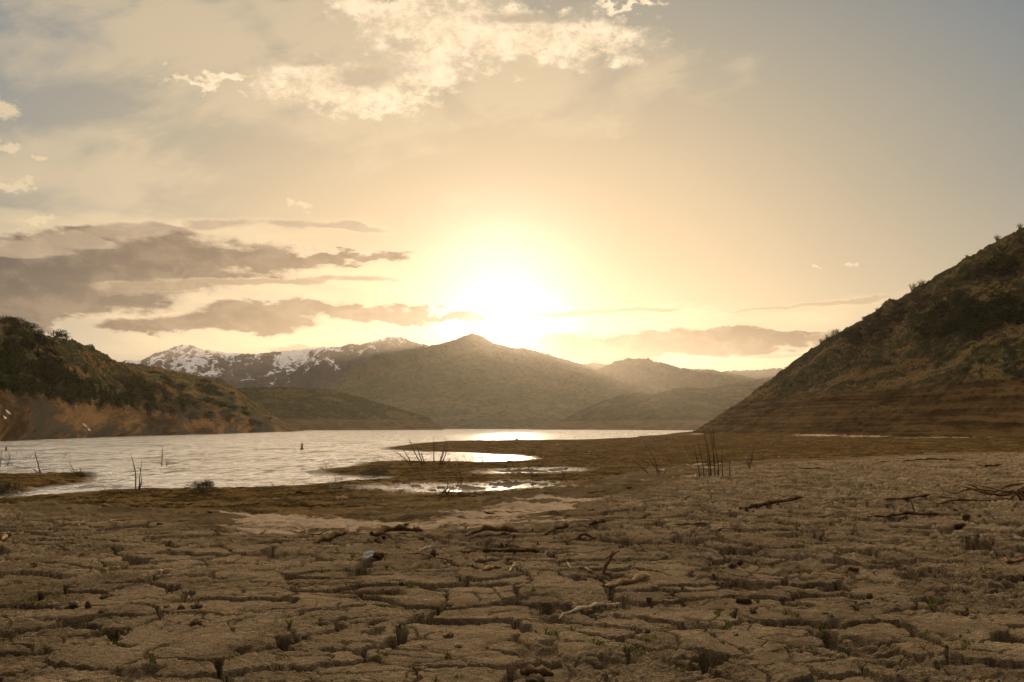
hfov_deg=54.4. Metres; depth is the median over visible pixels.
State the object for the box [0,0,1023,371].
sky
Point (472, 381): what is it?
central mountain
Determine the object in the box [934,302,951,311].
scrub bush
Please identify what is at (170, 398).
scrub bush
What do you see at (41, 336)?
scrub bush
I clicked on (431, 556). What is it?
twig
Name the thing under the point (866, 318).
grey bush
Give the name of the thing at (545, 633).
grass sprout
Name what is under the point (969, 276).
grey bush
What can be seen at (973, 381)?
scrub
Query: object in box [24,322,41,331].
juniper bush
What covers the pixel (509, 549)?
driftwood log
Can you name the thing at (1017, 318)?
scrub bush
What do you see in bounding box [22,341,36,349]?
scrub bush
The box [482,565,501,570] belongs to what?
wood chip
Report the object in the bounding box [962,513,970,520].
mud clod
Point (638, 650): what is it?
grass sprout
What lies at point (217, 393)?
scrub bush
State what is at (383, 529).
driftwood branch
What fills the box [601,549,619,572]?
forked stick
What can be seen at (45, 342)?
scrub bush
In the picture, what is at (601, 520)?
driftwood piece
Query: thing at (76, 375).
scrub bush
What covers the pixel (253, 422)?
scrub bush
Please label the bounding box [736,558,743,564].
mud clod
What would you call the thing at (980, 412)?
spur
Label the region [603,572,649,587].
driftwood piece
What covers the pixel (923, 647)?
grass sprout
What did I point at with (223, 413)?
scrub bush
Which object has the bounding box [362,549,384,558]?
plastic litter
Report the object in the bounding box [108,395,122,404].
scrub bush
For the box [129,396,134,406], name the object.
conifer tree
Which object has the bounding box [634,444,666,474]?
dead shrub
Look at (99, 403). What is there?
scrub bush
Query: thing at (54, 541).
ground
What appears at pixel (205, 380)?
scrub bush
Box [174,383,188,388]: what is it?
scrub bush
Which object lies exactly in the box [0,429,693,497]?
water
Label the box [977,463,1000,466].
driftwood log
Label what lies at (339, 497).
mud hummock
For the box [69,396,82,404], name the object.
scrub bush
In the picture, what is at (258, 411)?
spur
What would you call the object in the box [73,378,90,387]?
scrub bush
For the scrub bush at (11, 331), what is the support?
on the hill at (39, 416)
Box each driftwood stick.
[558,601,619,619]
[798,467,822,468]
[866,499,939,517]
[882,493,930,499]
[936,497,975,504]
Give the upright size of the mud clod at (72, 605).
0.048 m
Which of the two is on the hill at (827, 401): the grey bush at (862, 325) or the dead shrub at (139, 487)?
the grey bush at (862, 325)
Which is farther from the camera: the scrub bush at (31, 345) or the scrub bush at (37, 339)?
the scrub bush at (37, 339)
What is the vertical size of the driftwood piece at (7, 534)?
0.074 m
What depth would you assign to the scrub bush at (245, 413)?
750.75 m
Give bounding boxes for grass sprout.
[148,654,157,662]
[284,618,293,625]
[443,650,453,659]
[543,625,554,634]
[590,636,604,645]
[634,648,646,653]
[919,639,930,649]
[958,640,970,645]
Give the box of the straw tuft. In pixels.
[975,296,987,300]
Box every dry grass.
[747,384,777,399]
[834,358,928,381]
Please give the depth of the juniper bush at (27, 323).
387.18 m
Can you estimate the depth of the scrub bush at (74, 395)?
326.91 m
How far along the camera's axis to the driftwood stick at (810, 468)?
22.84 m
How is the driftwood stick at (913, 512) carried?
on the ground at (54, 541)
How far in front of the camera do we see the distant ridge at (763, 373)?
6182.38 m
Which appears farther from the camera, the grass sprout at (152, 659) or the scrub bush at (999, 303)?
the scrub bush at (999, 303)
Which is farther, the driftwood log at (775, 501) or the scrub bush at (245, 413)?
the scrub bush at (245, 413)
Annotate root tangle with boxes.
[941,483,1023,501]
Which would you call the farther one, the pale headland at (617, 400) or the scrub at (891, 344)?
the pale headland at (617, 400)
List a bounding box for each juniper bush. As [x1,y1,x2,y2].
[0,314,9,322]
[7,316,24,323]
[19,321,30,329]
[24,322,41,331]
[48,329,70,339]
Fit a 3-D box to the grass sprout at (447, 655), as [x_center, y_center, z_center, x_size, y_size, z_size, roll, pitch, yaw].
[-0.258,1.287,4.088,0.045,0.042,0.040,1,-5,-13]
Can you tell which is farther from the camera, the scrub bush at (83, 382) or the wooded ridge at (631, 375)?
the wooded ridge at (631, 375)
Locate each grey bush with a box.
[841,334,854,338]
[859,323,873,327]
[862,316,872,320]
[915,304,927,309]
[959,274,975,279]
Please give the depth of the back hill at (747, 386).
2839.47 m
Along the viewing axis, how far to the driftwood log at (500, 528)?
8.62 m
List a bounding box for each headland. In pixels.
[237,387,443,429]
[531,387,751,429]
[566,393,651,417]
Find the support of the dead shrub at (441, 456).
on the ground at (54, 541)
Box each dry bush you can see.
[0,480,35,494]
[61,471,96,476]
[182,477,214,492]
[356,466,391,476]
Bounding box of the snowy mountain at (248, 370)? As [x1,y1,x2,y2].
[123,345,341,388]
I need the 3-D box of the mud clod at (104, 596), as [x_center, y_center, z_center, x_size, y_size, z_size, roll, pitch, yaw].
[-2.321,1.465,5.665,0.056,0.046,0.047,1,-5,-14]
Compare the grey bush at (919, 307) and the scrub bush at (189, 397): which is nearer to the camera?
the grey bush at (919, 307)
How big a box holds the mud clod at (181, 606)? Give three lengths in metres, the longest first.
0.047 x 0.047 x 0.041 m
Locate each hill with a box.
[0,320,294,440]
[692,227,1023,433]
[704,377,772,392]
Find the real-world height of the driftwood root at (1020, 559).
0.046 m
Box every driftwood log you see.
[313,529,348,542]
[461,547,539,552]
[465,523,518,536]
[474,551,513,562]
[728,495,802,510]
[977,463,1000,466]
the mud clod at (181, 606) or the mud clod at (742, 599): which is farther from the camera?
the mud clod at (742, 599)
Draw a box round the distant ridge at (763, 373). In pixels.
[583,363,782,378]
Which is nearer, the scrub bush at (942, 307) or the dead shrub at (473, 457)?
the dead shrub at (473, 457)
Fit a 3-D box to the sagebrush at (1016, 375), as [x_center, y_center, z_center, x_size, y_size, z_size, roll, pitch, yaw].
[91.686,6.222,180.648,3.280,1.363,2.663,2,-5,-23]
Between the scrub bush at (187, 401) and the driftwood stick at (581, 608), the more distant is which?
the scrub bush at (187, 401)
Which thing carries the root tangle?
on the ground at (54, 541)
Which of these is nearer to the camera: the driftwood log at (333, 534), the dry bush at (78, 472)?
the driftwood log at (333, 534)
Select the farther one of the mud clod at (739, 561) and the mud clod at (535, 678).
the mud clod at (739, 561)
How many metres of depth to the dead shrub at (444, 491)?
45.87 m
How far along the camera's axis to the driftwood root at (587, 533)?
8.29 m
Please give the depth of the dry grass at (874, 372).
242.21 m
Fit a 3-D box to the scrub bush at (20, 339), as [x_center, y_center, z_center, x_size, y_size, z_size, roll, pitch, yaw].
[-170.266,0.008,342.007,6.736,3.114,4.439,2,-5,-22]
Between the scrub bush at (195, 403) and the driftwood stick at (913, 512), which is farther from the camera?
the scrub bush at (195, 403)
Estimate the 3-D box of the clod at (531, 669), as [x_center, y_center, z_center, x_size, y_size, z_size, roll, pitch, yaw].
[0.094,1.285,3.877,0.137,0.049,0.050,-2,-5,19]
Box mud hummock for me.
[335,495,347,499]
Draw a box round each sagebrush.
[996,341,1009,344]
[1002,367,1017,372]
[1010,372,1023,377]
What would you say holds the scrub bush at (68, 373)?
on the hill at (39, 416)
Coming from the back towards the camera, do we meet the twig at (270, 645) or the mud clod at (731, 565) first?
the mud clod at (731, 565)
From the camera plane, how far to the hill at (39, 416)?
380.40 m
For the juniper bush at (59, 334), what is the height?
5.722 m
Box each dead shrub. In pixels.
[131,456,142,489]
[395,439,450,465]
[438,480,450,494]
[455,441,483,461]
[560,453,566,482]
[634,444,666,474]
[693,425,729,476]
[747,441,753,468]
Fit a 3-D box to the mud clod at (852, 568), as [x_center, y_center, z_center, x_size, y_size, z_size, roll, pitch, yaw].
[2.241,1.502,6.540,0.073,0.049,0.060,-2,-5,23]
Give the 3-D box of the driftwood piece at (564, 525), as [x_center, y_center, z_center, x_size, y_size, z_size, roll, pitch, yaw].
[0.382,1.681,8.928,0.059,0.080,0.504,-3,-6,32]
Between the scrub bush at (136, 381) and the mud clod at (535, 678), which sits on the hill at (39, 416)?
the scrub bush at (136, 381)
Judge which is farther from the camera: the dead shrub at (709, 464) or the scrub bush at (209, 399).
the scrub bush at (209, 399)
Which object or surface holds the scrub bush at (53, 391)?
on the hill at (39, 416)
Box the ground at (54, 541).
[0,431,1023,681]
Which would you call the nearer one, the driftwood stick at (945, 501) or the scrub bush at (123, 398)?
the driftwood stick at (945, 501)
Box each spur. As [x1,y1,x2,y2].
[121,362,301,430]
[800,339,1023,437]
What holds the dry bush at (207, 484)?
on the ground at (54, 541)
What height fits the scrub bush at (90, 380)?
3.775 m
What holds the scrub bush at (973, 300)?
on the hill at (827, 401)
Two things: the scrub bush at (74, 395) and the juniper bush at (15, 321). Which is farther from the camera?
the juniper bush at (15, 321)
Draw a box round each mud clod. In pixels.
[68,601,78,608]
[85,601,91,608]
[99,594,109,598]
[177,604,184,609]
[190,603,202,608]
[190,618,201,626]
[430,548,435,557]
[442,632,453,637]
[525,674,544,681]
[728,561,736,567]
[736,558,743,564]
[736,594,751,604]
[749,607,756,613]
[848,566,858,571]
[865,593,872,598]
[954,522,965,528]
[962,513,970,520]
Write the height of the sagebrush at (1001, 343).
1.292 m
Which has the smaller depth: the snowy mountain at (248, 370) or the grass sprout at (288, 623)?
the grass sprout at (288, 623)
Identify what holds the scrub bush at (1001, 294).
on the hill at (827, 401)
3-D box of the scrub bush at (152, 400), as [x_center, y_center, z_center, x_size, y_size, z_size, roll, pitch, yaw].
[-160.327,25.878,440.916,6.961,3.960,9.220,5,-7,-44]
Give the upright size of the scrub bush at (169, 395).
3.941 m
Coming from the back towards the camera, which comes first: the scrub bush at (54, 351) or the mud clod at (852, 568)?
the scrub bush at (54, 351)
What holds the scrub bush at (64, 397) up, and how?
on the hill at (39, 416)
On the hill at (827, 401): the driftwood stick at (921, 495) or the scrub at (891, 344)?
the scrub at (891, 344)
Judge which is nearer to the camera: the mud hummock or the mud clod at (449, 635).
the mud clod at (449, 635)
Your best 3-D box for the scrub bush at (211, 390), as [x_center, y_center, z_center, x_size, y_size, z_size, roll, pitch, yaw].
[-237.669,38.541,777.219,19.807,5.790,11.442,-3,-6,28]
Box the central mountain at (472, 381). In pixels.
[330,333,612,428]
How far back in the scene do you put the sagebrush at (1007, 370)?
187.47 m
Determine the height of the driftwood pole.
0.062 m
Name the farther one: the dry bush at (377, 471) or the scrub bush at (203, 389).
the scrub bush at (203, 389)
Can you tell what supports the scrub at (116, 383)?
on the hill at (39, 416)
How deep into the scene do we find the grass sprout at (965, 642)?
4.23 m
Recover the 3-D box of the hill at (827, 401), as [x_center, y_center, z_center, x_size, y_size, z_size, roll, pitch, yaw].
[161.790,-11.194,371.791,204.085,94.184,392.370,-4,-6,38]
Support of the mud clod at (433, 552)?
on the ground at (54, 541)
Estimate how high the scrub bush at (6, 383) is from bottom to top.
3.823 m
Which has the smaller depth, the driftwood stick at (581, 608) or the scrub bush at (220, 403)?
the driftwood stick at (581, 608)
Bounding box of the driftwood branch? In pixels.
[369,524,422,536]
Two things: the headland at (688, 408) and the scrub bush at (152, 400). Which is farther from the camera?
the headland at (688, 408)
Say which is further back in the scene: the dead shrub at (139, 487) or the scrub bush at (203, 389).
the scrub bush at (203, 389)
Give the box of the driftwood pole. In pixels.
[904,458,962,460]
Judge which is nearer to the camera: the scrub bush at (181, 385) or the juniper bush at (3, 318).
the juniper bush at (3, 318)
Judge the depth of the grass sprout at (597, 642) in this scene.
4.34 m
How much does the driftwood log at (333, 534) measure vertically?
0.077 m
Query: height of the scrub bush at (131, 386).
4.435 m
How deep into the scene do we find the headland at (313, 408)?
1313.26 m
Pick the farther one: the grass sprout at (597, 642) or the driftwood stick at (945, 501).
the driftwood stick at (945, 501)
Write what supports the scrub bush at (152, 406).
on the hill at (39, 416)
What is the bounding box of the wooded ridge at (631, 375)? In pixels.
[578,358,755,397]
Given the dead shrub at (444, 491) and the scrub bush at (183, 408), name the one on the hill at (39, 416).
the scrub bush at (183, 408)
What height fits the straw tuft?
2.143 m
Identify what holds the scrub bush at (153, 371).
on the spur at (258, 411)
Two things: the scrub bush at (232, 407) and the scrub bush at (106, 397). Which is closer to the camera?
the scrub bush at (106, 397)
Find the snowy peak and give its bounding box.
[278,336,427,389]
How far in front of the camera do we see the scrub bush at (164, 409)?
445.94 m
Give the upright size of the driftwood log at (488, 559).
0.079 m
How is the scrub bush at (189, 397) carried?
on the hill at (39, 416)
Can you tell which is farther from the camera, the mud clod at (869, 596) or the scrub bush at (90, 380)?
the scrub bush at (90, 380)
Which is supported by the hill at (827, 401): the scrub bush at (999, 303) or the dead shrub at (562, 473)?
the scrub bush at (999, 303)
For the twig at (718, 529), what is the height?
0.056 m
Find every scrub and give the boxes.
[0,321,249,424]
[751,229,1023,404]
[907,360,1022,403]
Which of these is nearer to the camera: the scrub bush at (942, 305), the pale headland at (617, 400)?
the scrub bush at (942, 305)
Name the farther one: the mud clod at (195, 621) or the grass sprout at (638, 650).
the mud clod at (195, 621)
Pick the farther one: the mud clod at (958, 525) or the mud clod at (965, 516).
the mud clod at (965, 516)
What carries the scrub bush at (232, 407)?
on the spur at (258, 411)
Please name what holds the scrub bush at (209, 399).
on the spur at (258, 411)
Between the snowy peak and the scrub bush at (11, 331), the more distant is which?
the snowy peak
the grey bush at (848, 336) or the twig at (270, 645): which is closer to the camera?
the twig at (270, 645)
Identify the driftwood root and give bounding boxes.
[576,531,596,538]
[1003,557,1023,563]
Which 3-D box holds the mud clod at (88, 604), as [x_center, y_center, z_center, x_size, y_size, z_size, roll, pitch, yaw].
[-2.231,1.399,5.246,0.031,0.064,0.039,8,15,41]
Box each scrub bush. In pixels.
[0,327,19,335]
[0,379,14,388]
[9,383,34,396]
[16,337,25,343]
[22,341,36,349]
[24,382,42,393]
[32,334,40,343]
[33,333,49,340]
[34,351,46,357]
[40,339,51,346]
[42,384,57,396]
[49,347,59,355]
[50,356,67,366]
[60,391,79,401]
[60,393,69,399]
[61,368,73,378]
[67,370,80,381]
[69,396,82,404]
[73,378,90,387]
[86,377,96,384]
[95,400,105,408]
[100,393,117,403]
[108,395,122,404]
[116,393,127,401]
[124,383,134,389]
[125,376,144,386]
[143,402,163,410]
[145,370,160,373]
[147,396,155,402]
[153,382,166,391]
[160,405,169,412]
[162,395,180,403]
[164,390,173,396]
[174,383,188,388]
[178,398,192,407]
[178,406,188,411]
[179,393,193,401]
[191,400,200,406]
[194,386,210,391]
[196,378,210,382]
[198,387,215,392]
[204,397,215,402]
[206,390,223,395]
[206,399,226,406]
[218,409,233,416]
[228,405,237,409]
[240,410,250,415]
[247,419,257,425]
[928,302,946,310]
[932,301,952,310]
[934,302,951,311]
[967,295,980,304]
[978,299,1009,307]
[988,290,1013,299]
[1006,315,1023,323]
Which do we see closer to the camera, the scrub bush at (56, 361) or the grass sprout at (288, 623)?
the grass sprout at (288, 623)
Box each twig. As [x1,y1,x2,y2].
[244,639,290,658]
[407,552,453,560]
[674,522,708,524]
[700,528,738,535]
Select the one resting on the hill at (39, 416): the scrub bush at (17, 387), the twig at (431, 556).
the scrub bush at (17, 387)
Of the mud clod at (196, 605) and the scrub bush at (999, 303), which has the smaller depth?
the mud clod at (196, 605)
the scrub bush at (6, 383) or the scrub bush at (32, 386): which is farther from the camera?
the scrub bush at (32, 386)
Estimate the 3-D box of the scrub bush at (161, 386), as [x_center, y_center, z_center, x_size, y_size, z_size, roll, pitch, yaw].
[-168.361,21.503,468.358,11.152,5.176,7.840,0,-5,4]
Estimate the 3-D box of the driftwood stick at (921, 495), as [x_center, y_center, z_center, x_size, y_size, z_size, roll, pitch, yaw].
[5.334,2.076,13.292,1.188,0.052,0.135,4,-6,-38]
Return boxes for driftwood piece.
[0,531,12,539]
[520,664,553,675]
[543,522,569,534]
[589,518,606,524]
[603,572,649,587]
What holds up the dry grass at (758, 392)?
on the hill at (827, 401)
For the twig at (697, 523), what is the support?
on the ground at (54, 541)
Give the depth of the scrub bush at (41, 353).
349.68 m
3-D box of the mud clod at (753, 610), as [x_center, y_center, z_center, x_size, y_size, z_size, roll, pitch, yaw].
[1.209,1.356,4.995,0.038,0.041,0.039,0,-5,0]
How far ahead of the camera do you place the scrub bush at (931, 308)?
263.13 m
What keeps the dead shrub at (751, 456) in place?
on the ground at (54, 541)
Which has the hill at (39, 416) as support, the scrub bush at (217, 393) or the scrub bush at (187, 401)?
the scrub bush at (187, 401)
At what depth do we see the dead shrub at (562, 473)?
57.00 m
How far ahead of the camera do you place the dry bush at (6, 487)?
50.12 m
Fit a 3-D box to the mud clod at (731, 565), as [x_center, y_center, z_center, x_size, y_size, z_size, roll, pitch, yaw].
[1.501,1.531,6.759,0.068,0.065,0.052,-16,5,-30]
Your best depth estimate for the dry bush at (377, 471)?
68.42 m

